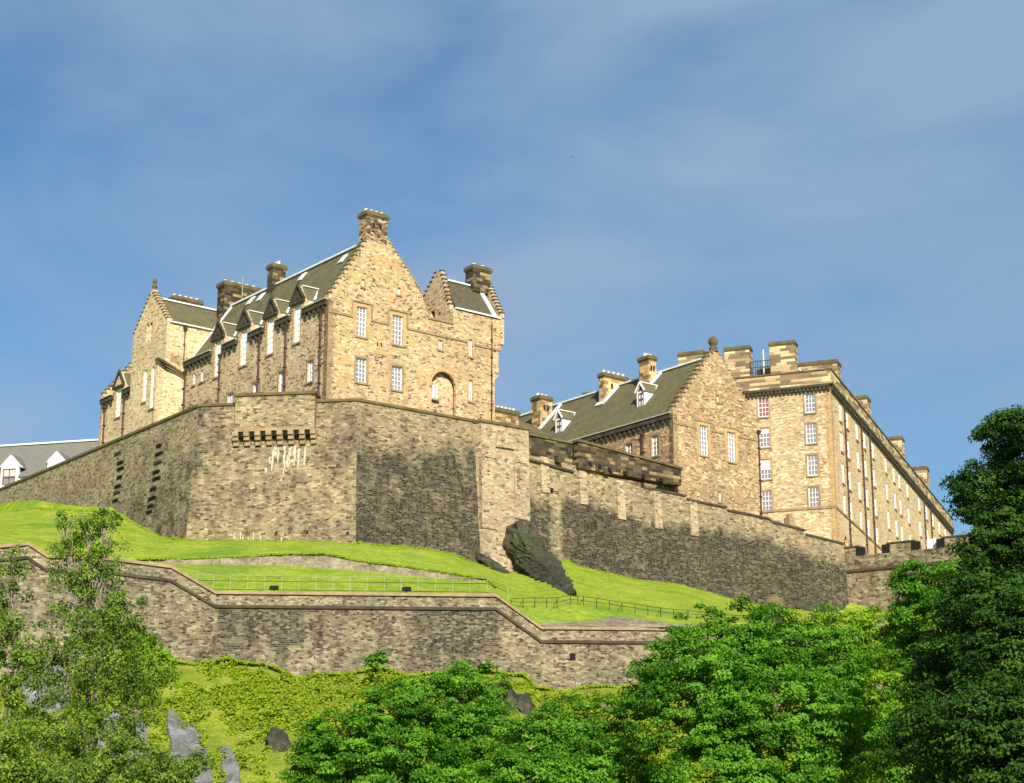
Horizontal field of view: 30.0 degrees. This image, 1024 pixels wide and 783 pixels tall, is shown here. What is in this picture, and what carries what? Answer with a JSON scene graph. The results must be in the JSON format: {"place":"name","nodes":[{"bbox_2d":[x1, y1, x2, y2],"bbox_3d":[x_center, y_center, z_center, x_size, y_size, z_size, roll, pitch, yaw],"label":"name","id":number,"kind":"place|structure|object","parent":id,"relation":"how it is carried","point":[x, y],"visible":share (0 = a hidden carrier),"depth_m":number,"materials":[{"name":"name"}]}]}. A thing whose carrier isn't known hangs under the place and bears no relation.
{"place":"outdoors","nodes":[
{"label":"outdoors","id":0,"kind":"place"},
{"bbox_2d":[0,662,906,782],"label":"bank","id":1,"kind":"structure","parent":0,"point":[274,761],"depth_m":116.94,"materials":[{"name":"green plant"}]},
{"bbox_2d":[0,544,59,762],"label":"birch tree","id":2,"kind":"object","parent":1,"relation":"on","point":[12,697],"visible":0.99,"depth_m":67.73,"materials":[{"name":"green plant"}]},
{"bbox_2d":[20,662,69,712],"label":"rock slab","id":3,"kind":"object","parent":1,"relation":"on","point":[31,693],"visible":0.27,"depth_m":122.30,"materials":[{"name":"grey stone"}]},
{"bbox_2d":[6,506,173,782],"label":"birch tree","id":4,"kind":"object","parent":1,"relation":"on","point":[109,617],"visible":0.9,"depth_m":70.20,"materials":[{"name":"green plant"}]},
{"bbox_2d":[0,707,192,782],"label":"birch tree","id":5,"kind":"object","parent":1,"relation":"on","point":[39,768],"visible":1,"depth_m":62.22,"materials":[{"name":"green plant"}]},
{"bbox_2d":[97,708,151,779],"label":"rock slab","id":6,"kind":"object","parent":1,"relation":"on","point":[112,719],"visible":0.13,"depth_m":112.02,"materials":[{"name":"grey stone"}]},
{"bbox_2d":[103,621,182,781],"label":"tree","id":7,"kind":"object","parent":1,"relation":"on","point":[163,655],"visible":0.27,"depth_m":75.47,"materials":[{"name":"green plant"}]},
{"bbox_2d":[131,747,216,782],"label":"shrub","id":8,"kind":"object","parent":1,"relation":"on","point":[198,761],"visible":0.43,"depth_m":64.63,"materials":[{"name":"green plant"}]},
{"bbox_2d":[165,709,212,782],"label":"rock slab","id":9,"kind":"object","parent":1,"relation":"on","point":[178,742],"visible":0.59,"depth_m":110.91,"materials":[{"name":"grey stone"}]},
{"bbox_2d":[219,745,239,782],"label":"rock slab","id":10,"kind":"object","parent":1,"relation":"on","point":[230,767],"visible":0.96,"depth_m":104.86,"materials":[{"name":"grey stone"}]},
{"bbox_2d":[265,726,291,751],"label":"rock outcrop","id":11,"kind":"object","parent":1,"relation":"on","point":[277,738],"visible":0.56,"depth_m":111.47,"materials":[{"name":"grey stone"}]},
{"bbox_2d":[363,651,388,685],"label":"shrub","id":12,"kind":"object","parent":1,"relation":"on","point":[375,660],"visible":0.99,"depth_m":124.56,"materials":[{"name":"green plant"}]},
{"bbox_2d":[275,657,529,782],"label":"sycamore tree","id":13,"kind":"object","parent":1,"relation":"on","point":[405,732],"visible":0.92,"depth_m":82.93,"materials":[{"name":"green plant"}]},
{"bbox_2d":[0,632,911,782],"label":"bramble scrub","id":14,"kind":"object","parent":1,"relation":"on","point":[238,694],"visible":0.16,"depth_m":120.20,"materials":[{"name":"green plant"}]},
{"bbox_2d":[0,542,998,692],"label":"terrace wall","id":15,"kind":"structure","parent":1,"relation":"on","point":[190,619],"depth_m":131.08,"materials":[{"name":"stone"}]},
{"bbox_2d":[269,585,278,590],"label":"floodlight","id":16,"kind":"object","parent":15,"relation":"on","point":[273,587],"visible":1,"depth_m":132.05,"materials":[{"name":"metal"}]},
{"bbox_2d":[401,587,410,592],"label":"floodlight","id":17,"kind":"object","parent":15,"relation":"on","point":[406,589],"visible":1,"depth_m":132.91,"materials":[{"name":"metal"}]},
{"bbox_2d":[494,682,519,715],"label":"rock outcrop","id":18,"kind":"object","parent":1,"relation":"on","point":[512,694],"visible":0.31,"depth_m":121.16,"materials":[{"name":"grey stone"}]},
{"bbox_2d":[515,693,533,715],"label":"rock outcrop","id":19,"kind":"object","parent":1,"relation":"on","point":[525,704],"visible":0.68,"depth_m":121.09,"materials":[{"name":"grey stone"}]},
{"bbox_2d":[454,692,674,782],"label":"sycamore tree","id":20,"kind":"object","parent":1,"relation":"on","point":[586,751],"visible":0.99,"depth_m":78.88,"materials":[{"name":"green plant"}]},
{"bbox_2d":[613,594,883,782],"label":"sycamore tree","id":21,"kind":"object","parent":1,"relation":"on","point":[758,696],"visible":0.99,"depth_m":74.64,"materials":[{"name":"green plant"}]},
{"bbox_2d":[818,605,908,782],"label":"young tree","id":22,"kind":"object","parent":1,"relation":"on","point":[878,674],"visible":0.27,"depth_m":83.65,"materials":[{"name":"green plant"}]},
{"bbox_2d":[848,549,989,782],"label":"chestnut tree","id":23,"kind":"object","parent":1,"relation":"on","point":[909,618],"visible":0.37,"depth_m":69.12,"materials":[{"name":"green plant"}]},
{"bbox_2d":[882,403,1023,782],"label":"tall dark tree","id":24,"kind":"object","parent":1,"relation":"on","point":[984,743],"visible":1,"depth_m":43.35,"materials":[{"name":"green plant"}]},
{"bbox_2d":[0,500,940,630],"bbox_3d":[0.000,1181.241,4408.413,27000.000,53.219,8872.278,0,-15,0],"label":"lawn","id":25,"kind":"structure","parent":0,"point":[37,528],"depth_m":159.35,"materials":[{"name":"green plant"}]},
{"bbox_2d":[0,439,98,487],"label":"white lodge","id":26,"kind":"structure","parent":25,"relation":"on","point":[19,461],"depth_m":243.95,"materials":[{"name":"grey stone"}]},
{"bbox_2d":[2,468,15,485],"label":"window","id":27,"kind":"structure","parent":26,"relation":"in","point":[6,472],"depth_m":240.89,"materials":[{"name":"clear glass"}]},
{"bbox_2d":[0,390,480,563],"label":"rampart wall","id":28,"kind":"structure","parent":25,"relation":"on","point":[302,465],"depth_m":176.19,"materials":[{"name":"stone"}]},
{"bbox_2d":[98,208,504,445],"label":"stone hall","id":29,"kind":"structure","parent":25,"relation":"on","point":[365,318],"depth_m":193.59,"materials":[{"name":"beige stone"}]},
{"bbox_2d":[113,386,122,419],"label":"window","id":30,"kind":"structure","parent":29,"relation":"in","point":[119,398],"depth_m":218.32,"materials":[{"name":"white paint"}]},
{"bbox_2d":[140,370,146,404],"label":"window","id":31,"kind":"structure","parent":29,"relation":"in","point":[145,383],"depth_m":208.22,"materials":[{"name":"white paint"}]},
{"bbox_2d":[148,367,154,410],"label":"window","id":32,"kind":"structure","parent":29,"relation":"in","point":[152,407],"depth_m":206.60,"materials":[{"name":"white paint"}]},
{"bbox_2d":[212,338,222,379],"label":"window","id":33,"kind":"structure","parent":29,"relation":"in","point":[218,351],"depth_m":201.17,"materials":[{"name":"white glass"}]},
{"bbox_2d":[226,390,234,402],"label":"window","id":34,"kind":"structure","parent":29,"relation":"in","point":[231,397],"depth_m":197.43,"materials":[{"name":"white paint"}]},
{"bbox_2d":[238,326,248,368],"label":"window","id":35,"kind":"structure","parent":29,"relation":"in","point":[244,355],"depth_m":196.99,"materials":[{"name":"white glass"}]},
{"bbox_2d":[251,378,260,392],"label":"window","id":36,"kind":"structure","parent":29,"relation":"in","point":[255,385],"depth_m":193.75,"materials":[{"name":"white paint"}]},
{"bbox_2d":[265,315,275,357],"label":"window","id":37,"kind":"structure","parent":29,"relation":"in","point":[271,341],"depth_m":192.95,"materials":[{"name":"white glass"}]},
{"bbox_2d":[277,368,286,391],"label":"window","id":38,"kind":"structure","parent":29,"relation":"in","point":[281,374],"depth_m":189.86,"materials":[{"name":"white paint"}]},
{"bbox_2d":[291,302,301,345],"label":"window","id":39,"kind":"structure","parent":29,"relation":"in","point":[298,321],"depth_m":189.17,"materials":[{"name":"white glass"}]},
{"bbox_2d":[305,356,314,384],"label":"window","id":40,"kind":"structure","parent":29,"relation":"in","point":[312,363],"depth_m":185.62,"materials":[{"name":"white glass"}]},
{"bbox_2d":[354,355,368,385],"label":"window","id":41,"kind":"structure","parent":29,"relation":"in","point":[360,376],"depth_m":185.74,"materials":[{"name":"white paint"}]},
{"bbox_2d":[354,302,369,339],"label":"window","id":42,"kind":"structure","parent":29,"relation":"in","point":[359,312],"depth_m":186.96,"materials":[{"name":"white glass"}]},
{"bbox_2d":[360,276,365,288],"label":"window","id":43,"kind":"structure","parent":29,"relation":"in","point":[361,281],"depth_m":187.83,"materials":[{"name":"white paint"}]},
{"bbox_2d":[390,363,404,392],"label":"window","id":44,"kind":"structure","parent":29,"relation":"in","point":[396,373],"depth_m":188.20,"materials":[{"name":"white paint"}]},
{"bbox_2d":[390,311,405,347],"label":"window","id":45,"kind":"structure","parent":29,"relation":"in","point":[395,321],"depth_m":189.54,"materials":[{"name":"white glass"}]},
{"bbox_2d":[396,285,402,296],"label":"window","id":46,"kind":"structure","parent":29,"relation":"in","point":[397,287],"depth_m":190.56,"materials":[{"name":"white paint"}]},
{"bbox_2d":[432,385,439,400],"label":"window","id":47,"kind":"structure","parent":29,"relation":"in","point":[434,387],"depth_m":191.21,"materials":[{"name":"white paint"}]},
{"bbox_2d":[437,337,444,351],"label":"window","id":48,"kind":"structure","parent":29,"relation":"in","point":[439,343],"depth_m":192.43,"materials":[{"name":"white paint"}]},
{"bbox_2d":[467,336,473,358],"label":"window","id":49,"kind":"structure","parent":29,"relation":"in","point":[469,345],"depth_m":194.79,"materials":[{"name":"white paint"}]},
{"bbox_2d":[467,377,474,403],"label":"window","id":50,"kind":"structure","parent":29,"relation":"in","point":[469,383],"depth_m":193.61,"materials":[{"name":"white paint"}]},
{"bbox_2d":[155,555,483,581],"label":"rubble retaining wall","id":51,"kind":"structure","parent":25,"relation":"on","point":[320,561],"depth_m":152.65,"materials":[{"name":"beige stone"}]},
{"bbox_2d":[196,575,507,601],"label":"pale railing","id":52,"kind":"object","parent":25,"relation":"on","point":[315,590],"visible":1,"depth_m":133.08,"materials":[{"name":"metal"}]},
{"bbox_2d":[0,507,886,695],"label":"long grass","id":53,"kind":"structure","parent":25,"relation":"on","point":[390,669],"depth_m":153.05,"materials":[{"name":"green plant"}]},
{"bbox_2d":[475,553,509,573],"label":"rock outcrop","id":54,"kind":"object","parent":25,"relation":"on","point":[487,561],"visible":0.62,"depth_m":178.80,"materials":[{"name":"grey stone"}]},
{"bbox_2d":[473,419,530,571],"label":"square bastion","id":55,"kind":"object","parent":25,"relation":"on","point":[502,470],"visible":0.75,"depth_m":182.62,"materials":[{"name":"beige stone"}]},
{"bbox_2d":[495,406,552,437],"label":"house","id":56,"kind":"structure","parent":25,"relation":"on","point":[506,415],"depth_m":212.40,"materials":[{"name":"stone"}]},
{"bbox_2d":[502,519,576,596],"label":"crag","id":57,"kind":"structure","parent":25,"relation":"on","point":[524,545],"depth_m":179.14,"materials":[{"name":"grey stone"}]},
{"bbox_2d":[511,595,747,618],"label":"iron fence","id":58,"kind":"object","parent":25,"relation":"on","point":[583,600],"visible":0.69,"depth_m":143.74,"materials":[{"name":"black metal"}]},
{"bbox_2d":[542,616,725,627],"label":"path","id":59,"kind":"structure","parent":25,"relation":"on","point":[612,621],"depth_m":133.86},
{"bbox_2d":[519,336,762,515],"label":"gabled house","id":60,"kind":"structure","parent":25,"relation":"on","point":[696,420],"depth_m":204.69,"materials":[{"name":"beige stone"}]},
{"bbox_2d":[556,420,560,431],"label":"window","id":61,"kind":"structure","parent":60,"relation":"in","point":[558,423],"depth_m":217.01,"materials":[{"name":"white glass"}]},
{"bbox_2d":[624,440,633,453],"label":"window","id":62,"kind":"structure","parent":60,"relation":"in","point":[629,447],"depth_m":204.29,"materials":[{"name":"white paint"}]},
{"bbox_2d":[638,393,643,405],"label":"window","id":63,"kind":"structure","parent":60,"relation":"in","point":[640,396],"depth_m":207.20,"materials":[{"name":"white glass"}]},
{"bbox_2d":[650,432,659,457],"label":"window","id":64,"kind":"structure","parent":60,"relation":"in","point":[655,439],"depth_m":201.12,"materials":[{"name":"white paint"}]},
{"bbox_2d":[697,421,710,457],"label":"window","id":65,"kind":"structure","parent":60,"relation":"in","point":[701,430],"depth_m":201.86,"materials":[{"name":"white paint"}]},
{"bbox_2d":[715,393,720,403],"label":"window","id":66,"kind":"structure","parent":60,"relation":"in","point":[716,397],"depth_m":204.24,"materials":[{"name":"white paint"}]},
{"bbox_2d":[717,489,722,503],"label":"window","id":67,"kind":"structure","parent":60,"relation":"in","point":[718,493],"depth_m":201.47,"materials":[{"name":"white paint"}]},
{"bbox_2d":[725,428,737,464],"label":"window","id":68,"kind":"structure","parent":60,"relation":"in","point":[729,437],"depth_m":204.29,"materials":[{"name":"white paint"}]},
{"bbox_2d":[529,433,848,612],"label":"long curtain wall","id":69,"kind":"structure","parent":25,"relation":"on","point":[586,510],"depth_m":193.87,"materials":[{"name":"stone"}]},
{"bbox_2d":[710,590,734,598],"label":"rock outcrop","id":70,"kind":"object","parent":25,"relation":"on","point":[720,592],"visible":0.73,"depth_m":195.73,"materials":[{"name":"grey stone"}]},
{"bbox_2d":[582,340,953,554],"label":"barracks","id":71,"kind":"structure","parent":25,"relation":"on","point":[835,465],"depth_m":237.73,"materials":[{"name":"beige stone"}]},
{"bbox_2d":[756,396,770,418],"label":"window","id":72,"kind":"structure","parent":71,"relation":"in","point":[763,408],"depth_m":237.04,"materials":[{"name":"white paint"}]},
{"bbox_2d":[759,426,771,448],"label":"window","id":73,"kind":"structure","parent":71,"relation":"in","point":[766,435],"depth_m":235.94,"materials":[{"name":"white paint"}]},
{"bbox_2d":[760,457,772,480],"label":"window","id":74,"kind":"structure","parent":71,"relation":"in","point":[767,462],"depth_m":234.91,"materials":[{"name":"white paint"}]},
{"bbox_2d":[762,488,773,512],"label":"window","id":75,"kind":"structure","parent":71,"relation":"in","point":[768,496],"depth_m":233.88,"materials":[{"name":"white paint"}]},
{"bbox_2d":[803,392,816,414],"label":"window","id":76,"kind":"structure","parent":71,"relation":"in","point":[810,401],"depth_m":234.96,"materials":[{"name":"white paint"}]},
{"bbox_2d":[804,421,817,444],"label":"window","id":77,"kind":"structure","parent":71,"relation":"in","point":[810,430],"depth_m":233.99,"materials":[{"name":"white paint"}]},
{"bbox_2d":[805,453,819,477],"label":"window","id":78,"kind":"structure","parent":71,"relation":"in","point":[812,461],"depth_m":232.91,"materials":[{"name":"white paint"}]},
{"bbox_2d":[807,485,820,508],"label":"window","id":79,"kind":"structure","parent":71,"relation":"in","point":[814,496],"depth_m":231.89,"materials":[{"name":"white paint"}]},
{"bbox_2d":[839,403,842,424],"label":"window","id":80,"kind":"structure","parent":71,"relation":"in","point":[840,421],"depth_m":239.42,"materials":[{"name":"white paint"}]},
{"bbox_2d":[840,432,844,454],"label":"window","id":81,"kind":"structure","parent":71,"relation":"in","point":[842,452],"depth_m":238.37,"materials":[{"name":"white paint"}]},
{"bbox_2d":[842,464,845,485],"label":"window","id":82,"kind":"structure","parent":71,"relation":"in","point":[843,483],"depth_m":237.27,"materials":[{"name":"white paint"}]},
{"bbox_2d":[843,495,847,517],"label":"window","id":83,"kind":"structure","parent":71,"relation":"in","point":[843,495],"depth_m":236.34,"materials":[{"name":"white paint"}]},
{"bbox_2d":[846,412,849,431],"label":"window","id":84,"kind":"structure","parent":71,"relation":"in","point":[847,429],"depth_m":243.02,"materials":[{"name":"white paint"}]},
{"bbox_2d":[847,440,850,461],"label":"window","id":85,"kind":"structure","parent":71,"relation":"in","point":[847,440],"depth_m":242.13,"materials":[{"name":"white paint"}]},
{"bbox_2d":[848,470,852,492],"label":"window","id":86,"kind":"structure","parent":71,"relation":"in","point":[850,490],"depth_m":241.01,"materials":[{"name":"white paint"}]},
{"bbox_2d":[857,451,860,471],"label":"window","id":87,"kind":"structure","parent":71,"relation":"in","point":[858,469],"depth_m":247.75,"materials":[{"name":"white paint"}]},
{"bbox_2d":[858,481,861,502],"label":"window","id":88,"kind":"structure","parent":71,"relation":"in","point":[860,500],"depth_m":246.84,"materials":[{"name":"white paint"}]},
{"bbox_2d":[860,511,863,532],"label":"window","id":89,"kind":"structure","parent":71,"relation":"in","point":[860,511],"depth_m":245.76,"materials":[{"name":"white paint"}]},
{"bbox_2d":[863,432,866,451],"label":"window","id":90,"kind":"structure","parent":71,"relation":"in","point":[863,432],"depth_m":253.50,"materials":[{"name":"white paint"}]},
{"bbox_2d":[866,489,869,509],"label":"window","id":91,"kind":"structure","parent":71,"relation":"in","point":[867,507],"depth_m":251.34,"materials":[{"name":"white paint"}]},
{"bbox_2d":[763,588,787,624],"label":"domed turret","id":92,"kind":"object","parent":25,"relation":"on","point":[773,597],"visible":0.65,"depth_m":142.30,"materials":[{"name":"beige stone"}]},
{"bbox_2d":[784,514,796,526],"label":"stone pier","id":93,"kind":"structure","parent":25,"relation":"on","point":[789,519],"depth_m":209.23,"materials":[{"name":"beige stone"}]},
{"bbox_2d":[793,600,816,610],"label":"rock outcrop","id":94,"kind":"object","parent":25,"relation":"on","point":[803,605],"visible":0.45,"depth_m":202.32,"materials":[{"name":"grey stone"}]},
{"bbox_2d":[873,615,882,629],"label":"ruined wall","id":95,"kind":"structure","parent":25,"relation":"on","point":[880,623],"depth_m":137.48,"materials":[{"name":"beige stone"}]},
{"bbox_2d":[844,534,981,612],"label":"crenellated wall","id":96,"kind":"structure","parent":25,"relation":"on","point":[866,574],"depth_m":206.19,"materials":[{"name":"stone"}]},
{"bbox_2d":[926,539,935,548],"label":"sign board","id":97,"kind":"object","parent":96,"relation":"on","point":[931,543],"visible":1,"depth_m":204.67,"materials":[{"name":"white paint"}]},
{"bbox_2d":[0,0,1023,534],"label":"sky","id":98,"kind":"structure","parent":0,"point":[843,180],"materials":[{"name":"blue"}]}
]}

